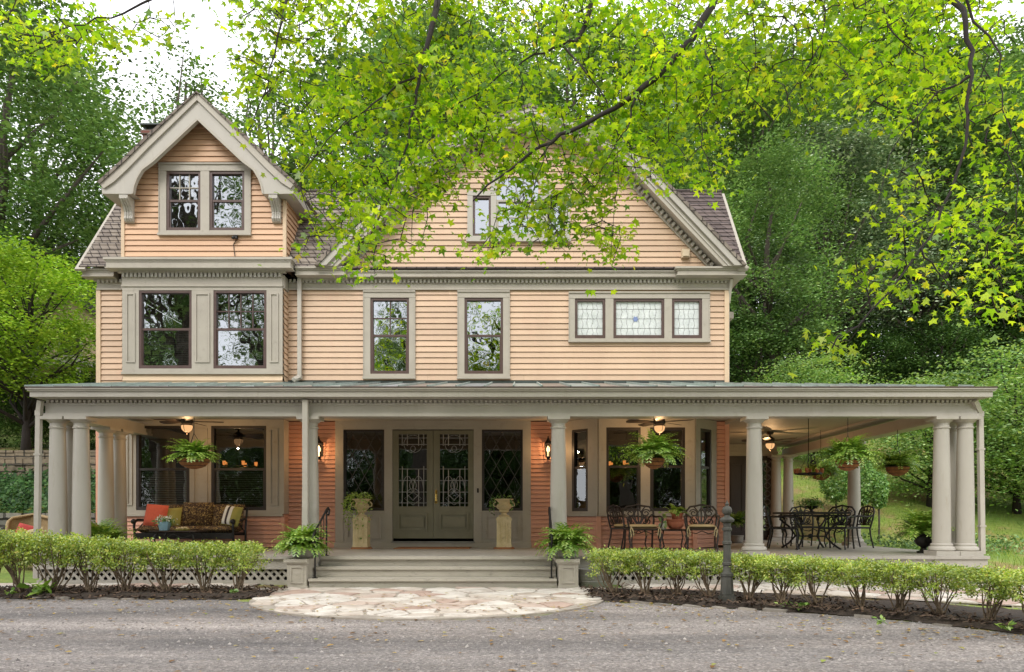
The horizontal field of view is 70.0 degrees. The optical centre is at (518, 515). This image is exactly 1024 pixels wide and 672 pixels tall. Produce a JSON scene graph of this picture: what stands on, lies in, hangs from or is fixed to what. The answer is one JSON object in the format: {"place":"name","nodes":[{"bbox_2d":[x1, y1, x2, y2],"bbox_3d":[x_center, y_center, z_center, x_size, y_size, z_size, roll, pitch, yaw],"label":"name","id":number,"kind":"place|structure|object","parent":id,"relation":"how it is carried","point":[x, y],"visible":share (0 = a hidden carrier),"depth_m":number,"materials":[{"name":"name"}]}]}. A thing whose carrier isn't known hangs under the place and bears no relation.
{"place":"outdoors","nodes":[
{"label":"outdoors","id":0,"kind":"place"},
{"bbox_2d":[24,91,997,587],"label":"house","id":1,"kind":"structure","parent":0,"point":[438,401],"depth_m":14.72,"materials":[{"name":"beige paint"}]},
{"bbox_2d":[136,426,189,509],"bbox_3d":[-7.152,-0.961,14.719,1.074,1.696,0.082,0,0,0],"label":"window","id":2,"kind":"structure","parent":1,"relation":"in","point":[158,481],"depth_m":14.72,"materials":[{"name":"glass"}]},
{"bbox_2d":[139,290,191,367],"bbox_3d":[-7.102,-3.745,14.719,1.061,1.572,0.082,0,0,0],"label":"window","id":3,"kind":"structure","parent":1,"relation":"in","point":[165,316],"depth_m":14.72,"materials":[{"name":"glass"}]},
{"bbox_2d":[167,171,199,229],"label":"window","id":4,"kind":"structure","parent":1,"relation":"in","point":[183,187],"depth_m":14.72,"materials":[{"name":"glass"}]},
{"bbox_2d":[131,502,247,542],"bbox_3d":[-6.304,0.195,14.081,1.955,0.921,0.832,0,0,0],"label":"patio sofa","id":5,"kind":"object","parent":1,"relation":"on","point":[198,515],"visible":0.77,"depth_m":14.23,"materials":[{"name":"brown fabric"}]},
{"bbox_2d":[162,434,224,468],"bbox_3d":[-5.410,-1.208,12.103,1.006,0.864,0.927,0,0,0],"label":"hanging basket","id":6,"kind":"object","parent":1,"relation":"hanging from","point":[192,455],"visible":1,"depth_m":11.93,"materials":[{"name":"green metal"}]},
{"bbox_2d":[210,171,243,229],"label":"window","id":7,"kind":"structure","parent":1,"relation":"in","point":[226,187],"depth_m":14.72,"materials":[{"name":"grey glass"}]},
{"bbox_2d":[211,426,265,509],"bbox_3d":[-5.628,-0.961,14.719,1.106,1.696,0.082,0,0,0],"label":"window","id":8,"kind":"structure","parent":1,"relation":"in","point":[242,449],"depth_m":14.72,"materials":[{"name":"glass"}]},
{"bbox_2d":[214,290,265,367],"bbox_3d":[-5.603,-3.745,14.719,1.067,1.572,0.082,0,0,0],"label":"window","id":9,"kind":"structure","parent":1,"relation":"in","point":[239,315],"depth_m":14.72,"materials":[{"name":"grey glass"}]},
{"bbox_2d":[272,523,334,557],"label":"potted fern","id":10,"kind":"object","parent":1,"relation":"on","point":[298,542],"visible":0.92,"depth_m":11.23,"materials":[{"name":"green plant"}]},
{"bbox_2d":[344,430,383,510],"bbox_3d":[-3.177,-0.938,15.019,0.838,1.663,0.082,0,0,0],"label":"window","id":11,"kind":"structure","parent":1,"relation":"in","point":[363,449],"depth_m":15.03,"materials":[{"name":"glass"}]},
{"bbox_2d":[370,298,408,373],"bbox_3d":[-2.649,-3.689,15.019,0.794,1.560,0.082,0,0,0],"label":"window","id":12,"kind":"structure","parent":1,"relation":"in","point":[389,317],"depth_m":15.02,"materials":[{"name":"clear glass"}]},
{"bbox_2d":[393,430,432,537],"bbox_3d":[-2.174,-0.644,14.980,0.825,2.212,0.100,0,0,0],"label":"front door","id":13,"kind":"structure","parent":1,"relation":"in","point":[412,449],"depth_m":14.97,"materials":[{"name":"grey paint"}]},
{"bbox_2d":[433,430,473,537],"bbox_3d":[-1.343,-0.644,14.967,0.821,2.212,0.127,0,0,0],"label":"front door","id":14,"kind":"structure","parent":1,"relation":"in","point":[453,450],"depth_m":14.97,"materials":[{"name":"grey paint"}]},
{"bbox_2d":[473,196,490,235],"bbox_3d":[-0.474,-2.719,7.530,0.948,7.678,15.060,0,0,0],"label":"window","id":15,"kind":"structure","parent":1,"relation":"in","point":[484,204],"depth_m":15.03,"materials":[{"name":"white glass"}]},
{"bbox_2d":[465,298,502,373],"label":"window","id":16,"kind":"structure","parent":1,"relation":"in","point":[483,316],"depth_m":15.02,"materials":[{"name":"clear glass"}]},
{"bbox_2d":[482,430,522,510],"bbox_3d":[-0.342,-0.938,15.019,0.838,1.663,0.082,0,0,0],"label":"window","id":17,"kind":"structure","parent":1,"relation":"in","point":[502,450],"depth_m":15.03,"materials":[{"name":"glass"}]},
{"bbox_2d":[497,178,540,235],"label":"window","id":18,"kind":"structure","parent":1,"relation":"in","point":[500,201],"depth_m":15.01,"materials":[{"name":"white glass"}]},
{"bbox_2d":[534,522,597,560],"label":"potted fern","id":19,"kind":"object","parent":1,"relation":"on","point":[566,539],"visible":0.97,"depth_m":11.21,"materials":[{"name":"green plant"}]},
{"bbox_2d":[572,428,587,510],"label":"window","id":20,"kind":"structure","parent":1,"relation":"in","point":[579,436],"depth_m":14.79,"materials":[{"name":"glass"}]},
{"bbox_2d":[575,299,604,337],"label":"window","id":21,"kind":"structure","parent":1,"relation":"in","point":[589,313],"depth_m":15.03,"materials":[{"name":"white glass"}]},
{"bbox_2d":[606,427,640,510],"bbox_3d":[2.062,-0.920,14.469,0.678,1.654,0.082,0,0,0],"label":"window","id":22,"kind":"structure","parent":1,"relation":"in","point":[623,481],"depth_m":14.47,"materials":[{"name":"glass"}]},
{"bbox_2d":[613,299,663,337],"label":"window","id":23,"kind":"structure","parent":1,"relation":"in","point":[632,318],"depth_m":15.03,"materials":[{"name":"white glass"}]},
{"bbox_2d":[622,504,663,550],"bbox_3d":[2.241,0.213,13.364,0.675,0.883,0.682,0,0,-3],"label":"metal armchair","id":24,"kind":"object","parent":1,"relation":"on","point":[638,525],"visible":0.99,"depth_m":13.56,"materials":[{"name":"brown metal"}]},
{"bbox_2d":[616,429,690,468],"bbox_3d":[2.234,-1.208,12.111,1.222,0.864,1.132,0,0,0],"label":"hanging basket","id":25,"kind":"object","parent":1,"relation":"hanging from","point":[650,452],"visible":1,"depth_m":11.93,"materials":[{"name":"green metal"}]},
{"bbox_2d":[650,427,684,510],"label":"window","id":26,"kind":"structure","parent":1,"relation":"in","point":[667,485],"depth_m":14.47,"materials":[{"name":"glass"}]},
{"bbox_2d":[672,299,701,337],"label":"window","id":27,"kind":"structure","parent":1,"relation":"in","point":[686,313],"depth_m":15.03,"materials":[{"name":"white glass"}]},
{"bbox_2d":[684,504,720,551],"bbox_3d":[3.328,0.213,13.313,0.639,0.883,0.682,0,0,13],"label":"metal armchair","id":28,"kind":"object","parent":1,"relation":"on","point":[701,525],"visible":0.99,"depth_m":13.48,"materials":[{"name":"brown metal"}]},
{"bbox_2d":[700,428,710,510],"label":"window","id":29,"kind":"structure","parent":1,"relation":"in","point":[705,434],"depth_m":14.78,"materials":[{"name":"glass"}]},
{"bbox_2d":[729,456,744,539],"bbox_3d":[5.883,-0.486,19.800,0.470,2.272,0.100,0,0,0],"label":"rear door","id":30,"kind":"structure","parent":1,"relation":"in","point":[736,463],"depth_m":19.77,"materials":[{"name":"grey wood"}]},
{"bbox_2d":[762,456,770,539],"bbox_3d":[6.727,-0.486,19.810,0.406,2.272,0.080,0,0,0],"label":"rear door","id":31,"kind":"structure","parent":1,"relation":"in","point":[766,462],"depth_m":19.83,"materials":[{"name":"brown wood"}]},
{"bbox_2d":[773,512,850,549],"bbox_3d":[5.779,0.295,14.498,1.149,0.744,1.030,0,0,0],"label":"dining table","id":32,"kind":"object","parent":1,"relation":"on","point":[810,536],"visible":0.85,"depth_m":14.21,"materials":[{"name":"black metal"}]},
{"bbox_2d":[816,504,855,549],"bbox_3d":[6.250,0.213,14.364,0.592,0.883,0.630,0,0,43],"label":"dining chair","id":33,"kind":"object","parent":1,"relation":"on","point":[846,523],"visible":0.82,"depth_m":14.39,"materials":[{"name":"black metal"}]},
{"bbox_2d":[811,433,885,470],"bbox_3d":[5.450,-1.194,12.110,1.182,0.891,1.127,0,0,0],"label":"hanging basket","id":34,"kind":"object","parent":1,"relation":"hanging from","point":[849,455],"visible":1,"depth_m":11.98,"materials":[{"name":"green metal"}]},
{"bbox_2d":[870,430,926,475],"bbox_3d":[7.186,-1.198,13.879,0.954,0.883,1.022,0,0,0],"label":"hanging basket","id":35,"kind":"object","parent":1,"relation":"hanging from","point":[900,464],"visible":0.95,"depth_m":13.77,"materials":[{"name":"green plant"}]},
{"bbox_2d":[884,508,953,552],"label":"urn fern","id":36,"kind":"object","parent":1,"relation":"on","point":[919,531],"visible":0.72,"depth_m":12.62,"materials":[{"name":"green plant"}]},
{"bbox_2d":[0,599,1023,671],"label":"driveway","id":37,"kind":"structure","parent":0,"point":[564,657],"depth_m":6.44,"materials":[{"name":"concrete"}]},
{"bbox_2d":[0,592,1018,671],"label":"leaf litter","id":38,"kind":"object","parent":37,"relation":"on","point":[712,665],"visible":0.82,"depth_m":7.50,"materials":[{"name":"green plant"}]},
{"bbox_2d":[0,358,1023,634],"bbox_3d":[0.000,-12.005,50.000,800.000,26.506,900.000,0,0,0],"label":"ground","id":39,"kind":"structure","parent":0,"point":[1014,520],"depth_m":19.89,"materials":[{"name":"green plant"}]},
{"bbox_2d":[0,383,50,449],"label":"understory tree","id":40,"kind":"object","parent":39,"relation":"on","point":[17,428],"visible":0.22,"depth_m":23.05,"materials":[{"name":"green plant"}]},
{"bbox_2d":[0,463,95,512],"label":"ivy bank","id":41,"kind":"structure","parent":39,"relation":"on","point":[19,489],"depth_m":18.45,"materials":[{"name":"green plant"}]},
{"bbox_2d":[0,450,95,478],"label":"retaining wall","id":42,"kind":"structure","parent":39,"relation":"on","point":[15,459],"depth_m":20.78,"materials":[{"name":"stone"}]},
{"bbox_2d":[0,236,95,393],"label":"lime maple","id":43,"kind":"object","parent":39,"relation":"on","point":[38,310],"visible":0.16,"depth_m":24.66,"materials":[{"name":"green plant"}]},
{"bbox_2d":[0,226,96,449],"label":"lime maple","id":44,"kind":"object","parent":39,"relation":"on","point":[30,363],"visible":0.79,"depth_m":21.42,"materials":[{"name":"green plant"}]},
{"bbox_2d":[1,265,95,421],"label":"tree","id":45,"kind":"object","parent":39,"relation":"on","point":[82,317],"depth_m":34.00,"materials":[{"name":"green plant"}]},
{"bbox_2d":[5,158,110,298],"bbox_3d":[-25.330,-12.258,39.646,10.896,13.114,10.378,0,0,-29],"label":"broadleaf tree","id":46,"kind":"object","parent":39,"relation":"on","point":[39,218],"visible":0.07,"depth_m":38.02,"materials":[{"name":"green plant"}]},
{"bbox_2d":[0,25,150,293],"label":"broadleaf tree","id":47,"kind":"object","parent":39,"relation":"on","point":[37,138],"visible":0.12,"depth_m":42.50,"materials":[{"name":"green plant"}]},
{"bbox_2d":[0,0,156,408],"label":"broadleaf tree","id":48,"kind":"object","parent":39,"relation":"on","point":[65,115],"visible":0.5,"depth_m":31.07,"materials":[{"name":"green plant"}]},
{"bbox_2d":[0,586,274,599],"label":"mulch bed","id":49,"kind":"object","parent":39,"relation":"on","point":[147,593],"visible":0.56,"depth_m":9.88,"materials":[{"name":"brown soil"}]},
{"bbox_2d":[0,526,53,592],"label":"hedge shrub","id":50,"kind":"object","parent":49,"relation":"on","point":[11,567],"visible":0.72,"depth_m":10.05,"materials":[{"name":"green plant"}]},
{"bbox_2d":[12,529,89,592],"bbox_3d":[-6.498,0.637,10.186,0.909,0.923,0.786,0,0,-9],"label":"hedge shrub","id":51,"kind":"object","parent":49,"relation":"on","point":[48,541],"visible":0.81,"depth_m":10.09,"materials":[{"name":"green plant"}]},
{"bbox_2d":[52,531,118,590],"bbox_3d":[-6.038,0.659,10.262,0.853,0.874,0.768,0,0,-8],"label":"hedge shrub","id":52,"kind":"object","parent":49,"relation":"on","point":[88,552],"visible":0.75,"depth_m":10.13,"materials":[{"name":"green plant"}]},
{"bbox_2d":[86,535,156,590],"bbox_3d":[-5.545,0.683,10.279,0.910,0.827,0.790,0,0,-13],"label":"hedge shrub","id":53,"kind":"object","parent":49,"relation":"on","point":[118,545],"visible":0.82,"depth_m":10.16,"materials":[{"name":"green plant"}]},
{"bbox_2d":[127,537,194,590],"bbox_3d":[-4.989,0.695,10.314,0.895,0.805,0.773,0,0,5],"label":"hedge shrub","id":54,"kind":"object","parent":49,"relation":"on","point":[165,550],"visible":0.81,"depth_m":10.18,"materials":[{"name":"green plant"}]},
{"bbox_2d":[172,537,229,590],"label":"hedge shrub","id":55,"kind":"object","parent":49,"relation":"on","point":[198,548],"visible":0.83,"depth_m":10.19,"materials":[{"name":"green plant"}]},
{"bbox_2d":[202,539,272,590],"bbox_3d":[-3.935,0.704,10.268,0.830,0.784,0.721,0,0,13],"label":"hedge shrub","id":56,"kind":"object","parent":49,"relation":"on","point":[244,549],"visible":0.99,"depth_m":10.17,"materials":[{"name":"green plant"}]},
{"bbox_2d":[0,582,1023,628],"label":"mulch chips","id":57,"kind":"object","parent":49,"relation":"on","point":[618,595],"visible":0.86,"depth_m":9.62,"materials":[{"name":"brown plant"}]},
{"bbox_2d":[94,30,277,159],"bbox_3d":[-18.071,-15.866,39.886,9.390,20.622,9.017,0,0,-24],"label":"slender tree","id":58,"kind":"object","parent":39,"relation":"on","point":[192,62],"visible":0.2,"depth_m":39.00,"materials":[{"name":"green plant"}]},
{"bbox_2d":[188,48,334,182],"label":"slender tree","id":59,"kind":"object","parent":39,"relation":"on","point":[273,117],"visible":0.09,"depth_m":42.98,"materials":[{"name":"green plant"}]},
{"bbox_2d":[224,18,487,188],"bbox_3d":[-7.404,-14.450,36.904,17.527,20.300,16.362,0,0,8],"label":"broadleaf tree","id":60,"kind":"object","parent":39,"relation":"on","point":[330,55],"visible":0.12,"depth_m":34.37,"materials":[{"name":"green plant"}]},
{"bbox_2d":[271,0,565,185],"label":"broadleaf tree","id":61,"kind":"object","parent":39,"relation":"on","point":[414,6],"visible":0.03,"depth_m":48.38,"materials":[{"name":"green plant"}]},
{"bbox_2d":[251,587,604,618],"bbox_3d":[-1.327,1.098,9.484,5.564,0.045,3.392,0,0,0],"label":"flagstone landing","id":62,"kind":"object","parent":39,"relation":"on","point":[444,597],"visible":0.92,"depth_m":9.31,"materials":[{"name":"beige stone"}]},
{"bbox_2d":[351,0,581,168],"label":"broadleaf tree","id":63,"kind":"object","parent":39,"relation":"on","point":[456,31],"visible":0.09,"depth_m":43.52,"materials":[{"name":"green plant"}]},
{"bbox_2d":[0,596,954,626],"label":"stone edging","id":64,"kind":"object","parent":39,"relation":"on","point":[696,606],"visible":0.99,"depth_m":8.86,"materials":[{"name":"grey stone"}]},
{"bbox_2d":[0,0,1023,378],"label":"maple tree","id":65,"kind":"object","parent":39,"relation":"on","point":[404,88],"visible":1,"depth_m":7.05,"materials":[{"name":"green plant"}]},
{"bbox_2d":[0,583,1023,620],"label":"mortar bed","id":66,"kind":"object","parent":39,"relation":"on","point":[266,608],"visible":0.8,"depth_m":8.46,"materials":[{"name":"grey concrete"}]},
{"bbox_2d":[0,583,1023,607],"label":"flagstone walk","id":67,"kind":"structure","parent":39,"relation":"on","point":[845,593],"depth_m":10.63,"materials":[{"name":"beige stone"}]},
{"bbox_2d":[448,0,729,187],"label":"broadleaf tree","id":68,"kind":"object","parent":39,"relation":"on","point":[572,33],"visible":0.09,"depth_m":39.13,"materials":[{"name":"green plant"}]},
{"bbox_2d":[600,99,775,324],"bbox_3d":[5.962,-11.760,35.710,13.189,15.875,12.564,0,0,19],"label":"broadleaf tree","id":69,"kind":"object","parent":39,"relation":"on","point":[676,184],"visible":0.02,"depth_m":34.21,"materials":[{"name":"green plant"}]},
{"bbox_2d":[601,0,794,282],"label":"broadleaf tree","id":70,"kind":"object","parent":39,"relation":"on","point":[669,32],"visible":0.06,"depth_m":45.28,"materials":[{"name":"green plant"}]},
{"bbox_2d":[718,501,735,601],"bbox_3d":[2.596,0.463,9.120,0.177,1.315,0.177,0,0,0],"label":"hitching post","id":71,"kind":"object","parent":39,"relation":"on","point":[727,575],"visible":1,"depth_m":9.07,"materials":[{"name":"metal"}]},
{"bbox_2d":[650,29,898,379],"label":"broadleaf tree","id":72,"kind":"object","parent":39,"relation":"on","point":[763,129],"visible":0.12,"depth_m":40.84,"materials":[{"name":"green plant"}]},
{"bbox_2d":[729,305,833,382],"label":"understory tree","id":73,"kind":"object","parent":39,"relation":"on","point":[733,377],"visible":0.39,"depth_m":29.29,"materials":[{"name":"green plant"}]},
{"bbox_2d":[679,115,884,382],"bbox_3d":[10.436,-9.611,29.985,8.667,12.881,8.268,0,0,29],"label":"broadleaf tree","id":74,"kind":"object","parent":39,"relation":"on","point":[767,292],"visible":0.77,"depth_m":28.75,"materials":[{"name":"green plant"}]},
{"bbox_2d":[590,588,1023,633],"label":"mulch bed","id":75,"kind":"object","parent":39,"relation":"on","point":[1015,613],"visible":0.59,"depth_m":8.46,"materials":[{"name":"brown soil"}]},
{"bbox_2d":[583,545,636,592],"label":"hedge shrub","id":76,"kind":"object","parent":75,"relation":"on","point":[608,558],"visible":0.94,"depth_m":9.96,"materials":[{"name":"green plant"}]},
{"bbox_2d":[619,545,667,593],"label":"hedge shrub","id":77,"kind":"object","parent":75,"relation":"on","point":[646,556],"visible":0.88,"depth_m":9.88,"materials":[{"name":"green plant"}]},
{"bbox_2d":[649,547,702,593],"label":"hedge shrub","id":78,"kind":"object","parent":75,"relation":"on","point":[677,556],"visible":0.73,"depth_m":9.81,"materials":[{"name":"green plant"}]},
{"bbox_2d":[681,547,733,595],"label":"hedge shrub","id":79,"kind":"object","parent":75,"relation":"on","point":[709,557],"visible":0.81,"depth_m":9.63,"materials":[{"name":"green plant"}]},
{"bbox_2d":[720,550,775,598],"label":"hedge shrub","id":80,"kind":"object","parent":75,"relation":"on","point":[743,561],"visible":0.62,"depth_m":9.20,"materials":[{"name":"green plant"}]},
{"bbox_2d":[747,553,817,601],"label":"hedge shrub","id":81,"kind":"object","parent":75,"relation":"on","point":[779,563],"visible":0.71,"depth_m":8.96,"materials":[{"name":"green plant"}]},
{"bbox_2d":[784,552,847,604],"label":"hedge shrub","id":82,"kind":"object","parent":75,"relation":"on","point":[820,562],"visible":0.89,"depth_m":8.65,"materials":[{"name":"green plant"}]},
{"bbox_2d":[823,555,892,607],"bbox_3d":[3.923,0.774,8.408,0.747,0.640,0.672,0,0,-15],"label":"hedge shrub","id":83,"kind":"object","parent":75,"relation":"on","point":[853,567],"visible":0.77,"depth_m":8.34,"materials":[{"name":"green plant"}]},
{"bbox_2d":[858,558,932,610],"bbox_3d":[4.253,0.782,8.148,0.748,0.626,0.650,0,0,-21],"label":"hedge shrub","id":84,"kind":"object","parent":75,"relation":"on","point":[895,570],"visible":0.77,"depth_m":8.08,"materials":[{"name":"green plant"}]},
{"bbox_2d":[901,560,979,614],"bbox_3d":[4.531,0.782,7.882,0.757,0.628,0.654,0,0,-2],"label":"hedge shrub","id":85,"kind":"object","parent":75,"relation":"on","point":[938,571],"visible":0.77,"depth_m":7.80,"materials":[{"name":"green plant"}]},
{"bbox_2d":[943,563,1023,620],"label":"hedge shrub","id":86,"kind":"object","parent":75,"relation":"on","point":[986,575],"visible":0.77,"depth_m":7.42,"materials":[{"name":"green plant"}]},
{"bbox_2d":[746,346,910,466],"bbox_3d":[10.294,-3.313,24.868,7.732,4.994,7.628,0,0,-34],"label":"dogwood","id":87,"kind":"object","parent":39,"relation":"on","point":[814,372],"visible":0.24,"depth_m":24.35,"materials":[{"name":"green plant"}]},
{"bbox_2d":[818,448,847,511],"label":"topiary tree","id":88,"kind":"object","parent":39,"relation":"on","point":[832,489],"visible":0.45,"depth_m":19.85,"materials":[{"name":"green plant"}]},
{"bbox_2d":[731,105,982,382],"bbox_3d":[14.731,-11.524,34.363,11.440,13.966,11.734,0,0,-3],"label":"broadleaf tree","id":89,"kind":"object","parent":39,"relation":"on","point":[861,148],"visible":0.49,"depth_m":32.05,"materials":[{"name":"green plant"}]},
{"bbox_2d":[720,0,1020,368],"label":"broadleaf tree","id":90,"kind":"object","parent":39,"relation":"on","point":[831,34],"visible":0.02,"depth_m":47.89,"materials":[{"name":"green plant"}]},
{"bbox_2d":[805,319,944,384],"bbox_3d":[15.892,-6.166,32.734,6.272,5.346,6.828,0,0,36],"label":"understory tree","id":91,"kind":"object","parent":39,"relation":"on","point":[889,343],"visible":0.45,"depth_m":32.12,"materials":[{"name":"green plant"}]},
{"bbox_2d":[868,471,889,540],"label":"topiary tree","id":92,"kind":"object","parent":39,"relation":"on","point":[878,494],"visible":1,"depth_m":17.49,"materials":[{"name":"green plant"}]},
{"bbox_2d":[767,32,1021,367],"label":"broadleaf tree","id":93,"kind":"object","parent":39,"relation":"on","point":[876,104],"visible":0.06,"depth_m":43.41,"materials":[{"name":"green plant"}]},
{"bbox_2d":[777,526,1023,555],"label":"border shrub","id":94,"kind":"object","parent":39,"relation":"on","point":[989,543],"visible":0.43,"depth_m":16.38,"materials":[{"name":"green plant"}]},
{"bbox_2d":[779,434,1023,571],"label":"grass","id":95,"kind":"structure","parent":39,"relation":"on","point":[1004,554],"depth_m":18.97,"materials":[{"name":"green plant"}]},
{"bbox_2d":[806,368,1023,507],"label":"dogwood","id":96,"kind":"object","parent":39,"relation":"on","point":[929,472],"visible":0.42,"depth_m":19.87,"materials":[{"name":"green plant"}]},
{"bbox_2d":[835,151,1022,383],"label":"broadleaf tree","id":97,"kind":"object","parent":39,"relation":"on","point":[923,295],"visible":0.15,"depth_m":36.93,"materials":[{"name":"green plant"}]},
{"bbox_2d":[845,1,1023,373],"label":"broadleaf tree","id":98,"kind":"object","parent":39,"relation":"on","point":[961,44],"visible":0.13,"depth_m":39.55,"materials":[{"name":"green plant"}]},
{"bbox_2d":[861,299,1015,385],"bbox_3d":[18.964,-6.450,32.641,7.682,6.015,7.056,0,0,-32],"label":"understory tree","id":99,"kind":"object","parent":39,"relation":"on","point":[924,337],"visible":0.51,"depth_m":32.17,"materials":[{"name":"green plant"}]},
{"bbox_2d":[866,338,1023,518],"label":"dogwood","id":100,"kind":"object","parent":39,"relation":"on","point":[1016,505],"visible":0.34,"depth_m":19.71,"materials":[{"name":"green plant"}]},
{"bbox_2d":[876,263,1023,379],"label":"understory tree","id":101,"kind":"object","parent":39,"relation":"on","point":[957,300],"visible":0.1,"depth_m":38.74,"materials":[{"name":"green plant"}]},
{"bbox_2d":[906,16,1023,334],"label":"broadleaf tree","id":102,"kind":"object","parent":39,"relation":"on","point":[1018,65],"visible":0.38,"depth_m":35.70,"materials":[{"name":"green plant"}]},
{"bbox_2d":[936,348,1023,451],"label":"understory tree","id":103,"kind":"object","parent":39,"relation":"on","point":[988,369],"visible":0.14,"depth_m":26.69,"materials":[{"name":"green plant"}]},
{"bbox_2d":[944,264,1023,381],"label":"understory tree","id":104,"kind":"object","parent":39,"relation":"on","point":[1012,331],"visible":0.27,"depth_m":35.79,"materials":[{"name":"green plant"}]},
{"bbox_2d":[974,409,1023,511],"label":"dogwood","id":105,"kind":"object","parent":39,"relation":"on","point":[1015,464],"visible":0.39,"depth_m":19.35,"materials":[{"name":"green plant"}]},
{"bbox_2d":[0,0,1023,355],"label":"sky","id":106,"kind":"structure","parent":0,"point":[213,39],"materials":[{"name":"white"}]},
{"bbox_2d":[986,567,1023,612],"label":"hedge shrub","id":107,"kind":"object","parent":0,"point":[1017,578],"visible":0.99,"depth_m":7.08,"materials":[{"name":"green plant"}]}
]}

